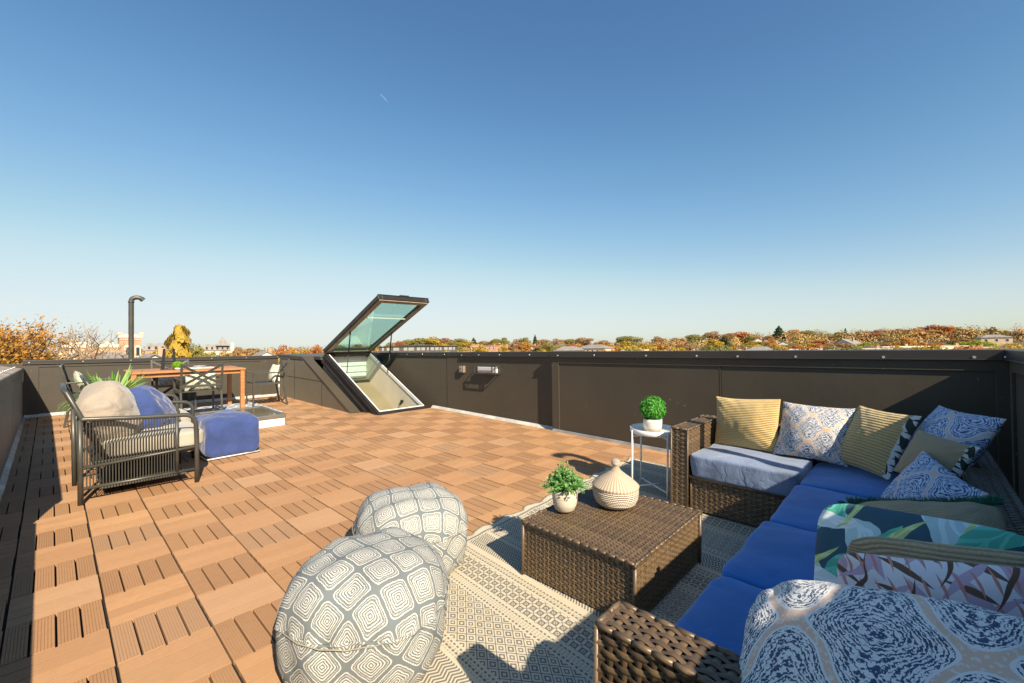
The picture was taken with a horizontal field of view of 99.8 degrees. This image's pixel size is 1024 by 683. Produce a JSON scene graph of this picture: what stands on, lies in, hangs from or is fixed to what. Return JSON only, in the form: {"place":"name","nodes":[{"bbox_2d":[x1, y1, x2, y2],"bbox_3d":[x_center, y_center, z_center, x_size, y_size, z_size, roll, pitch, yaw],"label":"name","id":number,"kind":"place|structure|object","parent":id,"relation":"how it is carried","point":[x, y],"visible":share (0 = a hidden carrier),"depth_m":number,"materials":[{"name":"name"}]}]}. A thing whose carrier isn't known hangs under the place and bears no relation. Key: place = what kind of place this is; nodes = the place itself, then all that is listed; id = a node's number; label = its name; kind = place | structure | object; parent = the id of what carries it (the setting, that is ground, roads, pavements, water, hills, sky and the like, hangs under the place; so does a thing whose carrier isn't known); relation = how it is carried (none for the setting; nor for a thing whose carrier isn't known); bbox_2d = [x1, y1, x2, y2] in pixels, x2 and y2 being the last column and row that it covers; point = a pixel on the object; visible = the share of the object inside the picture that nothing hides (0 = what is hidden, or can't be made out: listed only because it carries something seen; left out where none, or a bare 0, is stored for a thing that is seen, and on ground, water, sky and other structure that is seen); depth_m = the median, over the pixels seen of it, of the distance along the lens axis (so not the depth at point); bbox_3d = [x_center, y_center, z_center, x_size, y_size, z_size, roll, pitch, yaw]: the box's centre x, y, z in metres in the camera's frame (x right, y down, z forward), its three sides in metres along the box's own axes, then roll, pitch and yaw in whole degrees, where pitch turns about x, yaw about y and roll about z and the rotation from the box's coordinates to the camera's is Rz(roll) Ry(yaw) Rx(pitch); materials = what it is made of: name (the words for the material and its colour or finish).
{"place":"outdoors","nodes":[
{"label":"outdoors","id":0,"kind":"place"},
{"bbox_2d":[0,418,264,682],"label":"roof surface","id":1,"kind":"object","parent":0,"point":[81,625],"visible":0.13,"depth_m":2.19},
{"bbox_2d":[195,406,285,427],"bbox_3d":[-3.890,1.112,6.151,1.030,0.175,0.890,1,1,43],"label":"skylight","id":2,"kind":"object","parent":1,"relation":"on","point":[267,417],"visible":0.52,"depth_m":6.10,"materials":[{"name":"glass"}]},
{"bbox_2d":[183,402,281,412],"bbox_3d":[-5.051,1.164,7.010,1.570,0.016,1.910,1,0,43],"label":"area rug","id":3,"kind":"object","parent":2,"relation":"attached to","point":[217,407],"visible":0.21,"depth_m":7.54,"materials":[{"name":"fabric"}]},
{"bbox_2d":[150,359,196,408],"bbox_3d":[-5.815,0.738,7.399,0.611,0.847,0.552,1,1,43],"label":"dining chair","id":4,"kind":"object","parent":3,"relation":"on","point":[156,386],"visible":0.45,"depth_m":7.39,"materials":[{"name":"metal"}]},
{"bbox_2d":[158,376,185,385],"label":"chair pillow","id":5,"kind":"object","parent":4,"relation":"on","point":[163,381],"visible":0.38,"depth_m":7.33,"materials":[{"name":"fabric"}]},
{"bbox_2d":[123,366,245,407],"bbox_3d":[-5.369,0.807,7.113,0.860,0.712,1.490,1,1,43],"label":"dining table","id":6,"kind":"object","parent":3,"relation":"on","point":[228,371],"visible":0.73,"depth_m":7.09,"materials":[{"name":"brown wood"}]},
{"bbox_2d":[160,349,175,369],"bbox_3d":[-5.558,0.283,6.978,0.120,0.334,0.210,1,1,43],"label":"lantern","id":7,"kind":"object","parent":6,"relation":"on","point":[163,359],"visible":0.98,"depth_m":6.93,"materials":[{"name":"black metal"}]},
{"bbox_2d":[173,362,223,410],"bbox_3d":[-4.876,0.746,6.700,0.611,0.847,0.552,1,1,43],"label":"dining chair","id":8,"kind":"object","parent":3,"relation":"on","point":[180,391],"visible":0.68,"depth_m":6.57,"materials":[{"name":"metal"}]},
{"bbox_2d":[185,372,216,390],"bbox_3d":[-4.813,0.627,6.666,0.420,0.297,0.126,-4,24,-46],"label":"chair pillow","id":9,"kind":"object","parent":8,"relation":"on","point":[203,380],"visible":0.69,"depth_m":6.62,"materials":[{"name":"fabric"}]},
{"bbox_2d":[0,395,669,682],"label":"deck","id":10,"kind":"structure","parent":1,"relation":"on","point":[283,504],"depth_m":2.89,"materials":[{"name":"wood"}]},
{"bbox_2d":[59,364,115,427],"bbox_3d":[-6.095,0.747,6.235,0.611,0.847,0.552,0,1,-44],"label":"dining chair","id":11,"kind":"object","parent":10,"relation":"on","point":[67,382],"visible":0.49,"depth_m":5.95,"materials":[{"name":"metal"}]},
{"bbox_2d":[73,371,84,389],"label":"chair pillow","id":12,"kind":"object","parent":11,"relation":"on","point":[76,374],"visible":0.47,"depth_m":6.04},
{"bbox_2d":[53,363,150,418],"bbox_3d":[-4.406,0.720,4.737,0.971,0.941,0.896,1,1,43],"label":"spider plant","id":13,"kind":"object","parent":10,"relation":"on","point":[128,384],"visible":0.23,"depth_m":4.84,"materials":[{"name":"plant"}]},
{"bbox_2d":[60,383,198,505],"bbox_3d":[-3.247,0.771,3.663,0.794,0.862,0.818,1,1,43],"label":"lounge chair","id":14,"kind":"object","parent":10,"relation":"on","point":[99,457],"visible":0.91,"depth_m":3.38,"materials":[{"name":"metal"}]},
{"bbox_2d":[101,421,202,456],"bbox_3d":[-3.153,0.821,3.756,0.703,0.156,0.664,1,1,43],"label":"seat cushion","id":15,"kind":"object","parent":14,"relation":"on","point":[186,433],"visible":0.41,"depth_m":3.58,"materials":[{"name":"beige fabric"}]},
{"bbox_2d":[76,380,141,442],"bbox_3d":[-3.281,0.573,3.520,0.337,0.477,0.535,-22,35,-28],"label":"back cushion","id":16,"kind":"object","parent":15,"relation":"on","point":[105,398],"visible":0.62,"depth_m":3.38,"materials":[{"name":"beige fabric"}]},
{"bbox_2d":[129,385,179,428],"bbox_3d":[-3.259,0.626,3.866,0.308,0.460,0.471,-34,-3,-25],"label":"back cushion","id":17,"kind":"object","parent":15,"relation":"on","point":[150,400],"visible":0.44,"depth_m":3.73,"materials":[{"name":"blue fabric"}]},
{"bbox_2d":[79,375,194,471],"bbox_3d":[-3.816,0.763,4.394,0.794,0.862,0.818,1,1,43],"label":"lounge chair","id":18,"kind":"object","parent":10,"relation":"on","point":[177,402],"visible":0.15,"depth_m":4.38,"materials":[{"name":"metal"}]},
{"bbox_2d":[195,409,259,460],"bbox_3d":[-3.092,0.972,4.643,0.603,0.436,0.529,1,1,40],"label":"ottoman","id":19,"kind":"object","parent":10,"relation":"on","point":[228,433],"visible":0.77,"depth_m":4.45,"materials":[{"name":"blue fabric"}]},
{"bbox_2d":[245,358,289,406],"bbox_3d":[-4.499,0.736,7.937,0.611,0.847,0.552,0,1,-43],"label":"dining chair","id":20,"kind":"object","parent":10,"relation":"on","point":[262,382],"visible":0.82,"depth_m":7.91,"materials":[{"name":"metal"}]},
{"bbox_2d":[268,364,279,381],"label":"chair pillow","id":21,"kind":"object","parent":20,"relation":"on","point":[272,377],"visible":0.93,"depth_m":7.92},
{"bbox_2d":[276,353,367,413],"bbox_3d":[-3.405,0.782,8.674,3.399,0.992,1.348,1,1,43],"label":"stair bulkhead","id":22,"kind":"object","parent":10,"relation":"on","point":[308,379],"visible":0.66,"depth_m":8.20,"materials":[{"name":"brown paint"}]},
{"bbox_2d":[321,294,428,414],"bbox_3d":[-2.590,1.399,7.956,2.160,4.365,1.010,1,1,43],"label":"roof hatch","id":23,"kind":"object","parent":22,"relation":"on","point":[371,383],"visible":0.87,"depth_m":8.12,"materials":[{"name":"black metal"}]},
{"bbox_2d":[275,527,450,682],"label":"pouf","id":24,"kind":"object","parent":10,"relation":"on","point":[346,602],"visible":1,"depth_m":1.45,"materials":[{"name":"fabric"}]},
{"bbox_2d":[373,457,757,682],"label":"area rug","id":25,"kind":"object","parent":10,"relation":"on","point":[506,620],"visible":0.24,"depth_m":1.97,"materials":[{"name":"fabric"}]},
{"bbox_2d":[352,482,467,574],"bbox_3d":[-0.548,1.012,2.351,0.614,0.408,0.620,0,1,-38],"label":"pouf","id":26,"kind":"object","parent":25,"relation":"on","point":[434,515],"visible":0.71,"depth_m":2.19,"materials":[{"name":"fabric"}]},
{"bbox_2d":[521,487,701,612],"bbox_3d":[0.544,1.068,2.304,0.652,0.287,0.778,1,1,43],"label":"coffee table","id":27,"kind":"object","parent":25,"relation":"on","point":[644,553],"visible":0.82,"depth_m":2.10,"materials":[{"name":"wicker"}]},
{"bbox_2d":[539,461,588,512],"bbox_3d":[0.283,0.786,2.347,0.270,0.269,0.262,-1,-1,-1],"label":"potted plant","id":28,"kind":"object","parent":27,"relation":"on","point":[565,485],"visible":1,"depth_m":2.31,"materials":[{"name":"plant"}]},
{"bbox_2d":[592,458,638,509],"bbox_3d":[0.586,0.790,2.436,0.260,0.258,0.260,1,1,43],"label":"lidded basket","id":29,"kind":"object","parent":27,"relation":"on","point":[615,487],"visible":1,"depth_m":2.35,"materials":[{"name":"wicker"}]},
{"bbox_2d":[630,423,670,498],"bbox_3d":[1.147,0.953,3.491,0.372,0.512,0.372,0,1,31],"label":"side table","id":30,"kind":"object","parent":25,"relation":"on","point":[637,429],"visible":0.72,"depth_m":3.44,"materials":[{"name":"white paint"}]},
{"bbox_2d":[639,396,666,431],"bbox_3d":[1.133,0.580,3.476,0.217,0.291,0.222,1,1,43],"label":"topiary plant","id":31,"kind":"object","parent":30,"relation":"on","point":[653,410],"visible":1,"depth_m":3.42,"materials":[{"name":"plant"}]},
{"bbox_2d":[594,414,1023,682],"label":"sectional sofa","id":32,"kind":"object","parent":10,"relation":"on","point":[633,644],"visible":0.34,"depth_m":1.02,"materials":[{"name":"wicker"}]},
{"bbox_2d":[675,577,763,654],"bbox_3d":[0.774,0.892,1.096,0.690,0.144,0.669,1,1,43],"label":"seat cushion","id":33,"kind":"object","parent":32,"relation":"on","point":[717,612],"visible":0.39,"depth_m":1.32,"materials":[{"name":"blue fabric"}]},
{"bbox_2d":[814,504,1023,582],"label":"throw pillow","id":34,"kind":"object","parent":33,"relation":"on","point":[840,527],"visible":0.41,"depth_m":1.25,"materials":[{"name":"multicoloured fabric"}]},
{"bbox_2d":[837,553,1023,617],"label":"throw pillow","id":35,"kind":"object","parent":33,"relation":"on","point":[999,589],"visible":0.48,"depth_m":0.91,"materials":[{"name":"fabric"}]},
{"bbox_2d":[846,536,1023,567],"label":"throw pillow","id":36,"kind":"object","parent":33,"relation":"on","point":[904,548],"visible":0.22,"depth_m":1.01,"materials":[{"name":"fabric"}]},
{"bbox_2d":[690,443,812,495],"bbox_3d":[1.696,0.875,3.044,0.673,0.168,0.584,1,1,43],"label":"seat cushion","id":37,"kind":"object","parent":32,"relation":"on","point":[770,472],"visible":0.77,"depth_m":2.87,"materials":[{"name":"blue fabric"}]},
{"bbox_2d":[715,396,780,454],"bbox_3d":[1.777,0.623,3.271,0.184,0.395,0.466,12,-10,-41],"label":"throw pillow","id":38,"kind":"object","parent":37,"relation":"on","point":[748,423],"visible":0.93,"depth_m":3.20,"materials":[{"name":"yellow fabric"}]},
{"bbox_2d":[773,402,855,466],"bbox_3d":[2.071,0.621,2.961,0.181,0.406,0.435,36,-22,-34],"label":"throw pillow","id":39,"kind":"object","parent":37,"relation":"on","point":[813,432],"visible":0.91,"depth_m":2.90,"materials":[{"name":"fabric"}]},
{"bbox_2d":[722,521,816,589],"bbox_3d":[1.224,0.890,1.574,0.694,0.142,0.650,1,1,43],"label":"seat cushion","id":40,"kind":"object","parent":32,"relation":"on","point":[769,555],"visible":0.31,"depth_m":1.65,"materials":[{"name":"blue fabric"}]},
{"bbox_2d":[837,493,1008,530],"bbox_3d":[1.521,0.724,1.614,0.513,0.178,0.385,-21,16,44],"label":"throw pillow","id":41,"kind":"object","parent":40,"relation":"on","point":[980,511],"visible":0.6,"depth_m":1.58,"materials":[{"name":"fabric"}]},
{"bbox_2d":[770,485,868,531],"bbox_3d":[1.685,0.888,2.058,0.674,0.139,0.698,1,1,43],"label":"seat cushion","id":42,"kind":"object","parent":32,"relation":"on","point":[802,507],"visible":0.3,"depth_m":2.18,"materials":[{"name":"blue fabric"}]},
{"bbox_2d":[878,451,988,500],"bbox_3d":[1.875,0.730,1.967,0.162,0.380,0.395,31,16,6],"label":"throw pillow","id":43,"kind":"object","parent":42,"relation":"on","point":[923,473],"visible":0.44,"depth_m":1.94,"materials":[{"name":"blue fabric"}]},
{"bbox_2d":[800,462,898,498],"bbox_3d":[2.151,0.885,2.549,0.668,0.139,0.665,1,1,43],"label":"seat cushion","id":44,"kind":"object","parent":32,"relation":"on","point":[852,480],"visible":0.38,"depth_m":2.55,"materials":[{"name":"blue fabric"}]},
{"bbox_2d":[840,405,921,479],"bbox_3d":[2.225,0.607,2.656,0.154,0.414,0.416,28,-1,-4],"label":"throw pillow","id":45,"kind":"object","parent":44,"relation":"on","point":[875,442],"visible":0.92,"depth_m":2.57,"materials":[{"name":"yellow fabric"}]},
{"bbox_2d":[896,405,1006,479],"bbox_3d":[2.386,0.577,2.381,0.192,0.454,0.463,31,7,12],"label":"throw pillow","id":46,"kind":"object","parent":44,"relation":"on","point":[981,431],"visible":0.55,"depth_m":2.25,"materials":[{"name":"blue fabric"}]},
{"bbox_2d":[738,580,1023,682],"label":"throw pillow","id":47,"kind":"object","parent":32,"relation":"on","point":[804,631],"visible":0.99,"depth_m":0.75,"materials":[{"name":"fabric"}]},
{"bbox_2d":[893,429,980,478],"bbox_3d":[2.075,0.584,2.122,0.132,0.261,0.328,29,4,2],"label":"throw pillow","id":48,"kind":"object","parent":32,"relation":"on","point":[954,458],"visible":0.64,"depth_m":2.06,"materials":[{"name":"yellow fabric"}]},
{"bbox_2d":[0,0,1023,354],"label":"sky","id":49,"kind":"structure","parent":0,"point":[257,173],"materials":[{"name":"blue"}]},
{"bbox_2d":[57,340,1023,357],"bbox_3d":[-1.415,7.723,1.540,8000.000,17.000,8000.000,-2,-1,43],"label":"ground","id":50,"kind":"structure","parent":0,"point":[940,342],"depth_m":261.18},
{"bbox_2d":[0,314,92,363],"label":"autumn tree","id":51,"kind":"object","parent":50,"relation":"on","point":[10,342],"visible":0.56,"depth_m":27.66,"materials":[{"name":"orange plant"}]},
{"bbox_2d":[8,317,150,359],"bbox_3d":[-34.913,6.154,33.123,14.304,16.331,13.528,-1,-1,-13],"label":"autumn tree","id":52,"kind":"object","parent":50,"relation":"on","point":[86,350],"visible":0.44,"depth_m":33.19,"materials":[{"name":"orange plant"}]},
{"bbox_2d":[57,332,142,358],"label":"school building","id":53,"kind":"structure","parent":50,"relation":"on","point":[122,338],"depth_m":96.40,"materials":[{"name":"brick"}]},
{"bbox_2d":[96,350,135,358],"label":"distant building","id":54,"kind":"structure","parent":50,"relation":"on","point":[113,355],"depth_m":65.64,"materials":[{"name":"white"}]},
{"bbox_2d":[142,348,163,357],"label":"gabled house","id":55,"kind":"structure","parent":50,"relation":"on","point":[159,353],"depth_m":68.72,"materials":[{"name":"white"}]},
{"bbox_2d":[145,341,166,353],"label":"mansion","id":56,"kind":"structure","parent":50,"relation":"on","point":[150,347],"depth_m":131.84,"materials":[{"name":"brick"}]},
{"bbox_2d":[164,324,199,356],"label":"autumn tree","id":57,"kind":"object","parent":50,"relation":"on","point":[180,337],"visible":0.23,"depth_m":78.68,"materials":[{"name":"yellow plant"}]},
{"bbox_2d":[191,343,205,356],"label":"autumn tree","id":58,"kind":"object","parent":50,"relation":"on","point":[199,350],"visible":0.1,"depth_m":85.12,"materials":[{"name":"yellow plant"}]},
{"bbox_2d":[203,337,233,355],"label":"mansion","id":59,"kind":"structure","parent":50,"relation":"on","point":[222,344],"depth_m":141.24,"materials":[{"name":"beige stone"}]},
{"bbox_2d":[232,347,253,355],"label":"autumn tree","id":60,"kind":"object","parent":50,"relation":"on","point":[236,351],"visible":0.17,"depth_m":132.56,"materials":[{"name":"brown plant"}]},
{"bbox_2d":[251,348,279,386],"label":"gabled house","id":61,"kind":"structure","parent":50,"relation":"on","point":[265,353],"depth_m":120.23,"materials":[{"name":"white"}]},
{"bbox_2d":[304,344,322,353],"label":"autumn tree","id":62,"kind":"object","parent":50,"relation":"on","point":[316,349],"visible":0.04,"depth_m":128.62,"materials":[{"name":"orange plant"}]},
{"bbox_2d":[379,344,457,351],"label":"apartment building","id":63,"kind":"structure","parent":50,"relation":"on","point":[415,348],"depth_m":185.63,"materials":[{"name":"brick"}]},
{"bbox_2d":[406,338,437,344],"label":"autumn tree","id":64,"kind":"object","parent":50,"relation":"on","point":[419,341],"visible":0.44,"depth_m":439.39,"materials":[{"name":"green plant"}]},
{"bbox_2d":[424,337,446,345],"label":"autumn tree","id":65,"kind":"object","parent":50,"relation":"on","point":[434,341],"visible":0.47,"depth_m":444.99,"materials":[{"name":"yellow plant"}]},
{"bbox_2d":[448,338,467,346],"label":"autumn tree","id":66,"kind":"object","parent":50,"relation":"on","point":[454,342],"visible":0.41,"depth_m":454.75,"materials":[{"name":"green plant"}]},
{"bbox_2d":[472,344,488,351],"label":"autumn tree","id":67,"kind":"object","parent":50,"relation":"on","point":[479,349],"visible":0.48,"depth_m":267.61,"materials":[{"name":"yellow plant"}]},
{"bbox_2d":[483,344,499,351],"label":"distant building","id":68,"kind":"structure","parent":50,"relation":"on","point":[494,348],"depth_m":286.03,"materials":[{"name":"brick"}]},
{"bbox_2d":[506,343,523,350],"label":"autumn tree","id":69,"kind":"object","parent":50,"relation":"on","point":[512,346],"visible":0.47,"depth_m":274.60,"materials":[{"name":"brown plant"}]},
{"bbox_2d":[516,341,534,351],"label":"autumn tree","id":70,"kind":"object","parent":50,"relation":"on","point":[525,349],"visible":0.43,"depth_m":290.25,"materials":[{"name":"orange plant"}]},
{"bbox_2d":[32,323,1023,359],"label":"woodland","id":71,"kind":"object","parent":50,"relation":"on","point":[799,338],"visible":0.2,"depth_m":282.41,"materials":[{"name":"plant"}]},
{"bbox_2d":[534,343,559,351],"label":"autumn tree","id":72,"kind":"object","parent":50,"relation":"on","point":[547,347],"visible":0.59,"depth_m":273.60,"materials":[{"name":"green plant"}]},
{"bbox_2d":[554,346,584,350],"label":"distant building","id":73,"kind":"structure","parent":50,"relation":"on","point":[569,348],"depth_m":145.82,"materials":[{"name":"beige paint"}]},
{"bbox_2d":[573,337,593,346],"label":"autumn tree","id":74,"kind":"object","parent":50,"relation":"on","point":[579,340],"visible":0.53,"depth_m":375.50,"materials":[{"name":"brown plant"}]},
{"bbox_2d":[579,344,614,350],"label":"distant building","id":75,"kind":"structure","parent":50,"relation":"on","point":[598,347],"depth_m":221.16,"materials":[{"name":"beige paint"}]},
{"bbox_2d":[617,341,638,350],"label":"autumn tree","id":76,"kind":"object","parent":50,"relation":"on","point":[624,347],"visible":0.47,"depth_m":240.92,"materials":[{"name":"yellow plant"}]},
{"bbox_2d":[614,336,643,346],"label":"autumn tree","id":77,"kind":"object","parent":50,"relation":"on","point":[625,338],"visible":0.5,"depth_m":388.50,"materials":[{"name":"green plant"}]},
{"bbox_2d":[676,344,697,350],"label":"autumn tree","id":78,"kind":"object","parent":50,"relation":"on","point":[688,347],"visible":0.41,"depth_m":243.53,"materials":[{"name":"brown plant"}]},
{"bbox_2d":[684,334,706,345],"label":"autumn tree","id":79,"kind":"object","parent":50,"relation":"on","point":[689,338],"visible":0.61,"depth_m":352.34,"materials":[{"name":"green plant"}]},
{"bbox_2d":[701,331,720,341],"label":"autumn tree","id":80,"kind":"object","parent":50,"relation":"on","point":[715,336],"visible":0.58,"depth_m":353.11,"materials":[{"name":"brown plant"}]},
{"bbox_2d":[705,339,724,347],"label":"autumn tree","id":81,"kind":"object","parent":50,"relation":"on","point":[714,343],"visible":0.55,"depth_m":233.84,"materials":[{"name":"yellow plant"}]},
{"bbox_2d":[731,331,760,343],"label":"autumn tree","id":82,"kind":"object","parent":50,"relation":"on","point":[739,335],"visible":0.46,"depth_m":346.15,"materials":[{"name":"orange plant"}]},
{"bbox_2d":[765,338,777,348],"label":"autumn tree","id":83,"kind":"object","parent":50,"relation":"on","point":[771,342],"visible":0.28,"depth_m":201.36,"materials":[{"name":"orange plant"}]},
{"bbox_2d":[772,326,788,342],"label":"conifer tree","id":84,"kind":"object","parent":50,"relation":"on","point":[778,331],"visible":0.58,"depth_m":338.02,"materials":[{"name":"green plant"}]},
{"bbox_2d":[827,343,853,348],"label":"autumn tree","id":85,"kind":"object","parent":50,"relation":"on","point":[842,345],"visible":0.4,"depth_m":205.79,"materials":[{"name":"brown plant"}]},
{"bbox_2d":[833,337,862,347],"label":"gabled house","id":86,"kind":"structure","parent":50,"relation":"on","point":[849,341],"depth_m":234.12,"materials":[{"name":"white"}]},
{"bbox_2d":[846,331,878,342],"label":"autumn tree","id":87,"kind":"object","parent":50,"relation":"on","point":[864,337],"visible":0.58,"depth_m":290.30,"materials":[{"name":"brown plant"}]},
{"bbox_2d":[868,329,900,340],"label":"autumn tree","id":88,"kind":"object","parent":50,"relation":"on","point":[876,331],"visible":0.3,"depth_m":309.40,"materials":[{"name":"orange plant"}]},
{"bbox_2d":[864,344,928,347],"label":"distant building","id":89,"kind":"structure","parent":50,"relation":"on","point":[905,346],"depth_m":167.04,"materials":[{"name":"beige paint"}]},
{"bbox_2d":[889,337,927,345],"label":"autumn tree","id":90,"kind":"object","parent":50,"relation":"on","point":[910,341],"visible":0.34,"depth_m":179.50,"materials":[{"name":"orange plant"}]},
{"bbox_2d":[902,329,934,341],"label":"autumn tree","id":91,"kind":"object","parent":50,"relation":"on","point":[921,331],"visible":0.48,"depth_m":277.15,"materials":[{"name":"orange plant"}]},
{"bbox_2d":[915,324,956,340],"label":"autumn tree","id":92,"kind":"object","parent":50,"relation":"on","point":[947,328],"visible":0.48,"depth_m":279.08,"materials":[{"name":"orange plant"}]},
{"bbox_2d":[959,340,998,346],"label":"autumn tree","id":93,"kind":"object","parent":50,"relation":"on","point":[983,343],"visible":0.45,"depth_m":166.70,"materials":[{"name":"green plant"}]},
{"bbox_2d":[975,334,1012,346],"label":"distant building","id":94,"kind":"structure","parent":50,"relation":"on","point":[998,339],"depth_m":196.89,"materials":[{"name":"beige paint"}]},
{"bbox_2d":[991,343,1023,348],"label":"autumn tree","id":95,"kind":"object","parent":50,"relation":"on","point":[1018,345],"visible":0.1,"depth_m":126.60,"materials":[{"name":"yellow plant"}]},
{"bbox_3d":[-6.204,7.965,8.750,23.150,12.050,16.000,-2,-1,43],"label":"apartment building","id":96,"kind":"object","parent":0,"visible":0},
{"bbox_2d":[0,366,25,500],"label":"parapet wall","id":97,"kind":"structure","parent":96,"relation":"on","point":[12,420],"depth_m":4.47,"materials":[{"name":"metal"}]},
{"bbox_2d":[128,295,144,357],"bbox_3d":[-7.422,0.396,8.503,0.145,2.611,0.283,-2,-1,43],"label":"vent pipe","id":98,"kind":"object","parent":96,"relation":"on","point":[131,325],"visible":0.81,"depth_m":8.44,"materials":[{"name":"metal"}]},
{"bbox_2d":[0,355,278,417],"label":"parapet wall","id":99,"kind":"structure","parent":96,"relation":"on","point":[43,395],"depth_m":7.27,"materials":[{"name":"metal"}]},
{"bbox_2d":[372,351,557,429],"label":"parapet wall","id":100,"kind":"structure","parent":96,"relation":"on","point":[517,389],"depth_m":6.83,"materials":[{"name":"metal"}]},
{"bbox_2d":[474,365,499,374],"bbox_3d":[-0.392,0.442,6.711,0.480,0.127,0.114,-2,-1,43],"label":"wall light","id":101,"kind":"object","parent":100,"relation":"attached to","point":[492,370],"visible":1,"depth_m":6.66,"materials":[{"name":"metal"}]},
{"bbox_2d":[550,349,1023,486],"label":"parapet wall","id":102,"kind":"structure","parent":96,"relation":"on","point":[600,395],"depth_m":4.04,"materials":[{"name":"metal"}]},
{"bbox_2d":[1004,350,1023,503],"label":"parapet wall","id":103,"kind":"structure","parent":96,"relation":"on","point":[1015,358],"depth_m":2.90,"materials":[{"name":"metal"}]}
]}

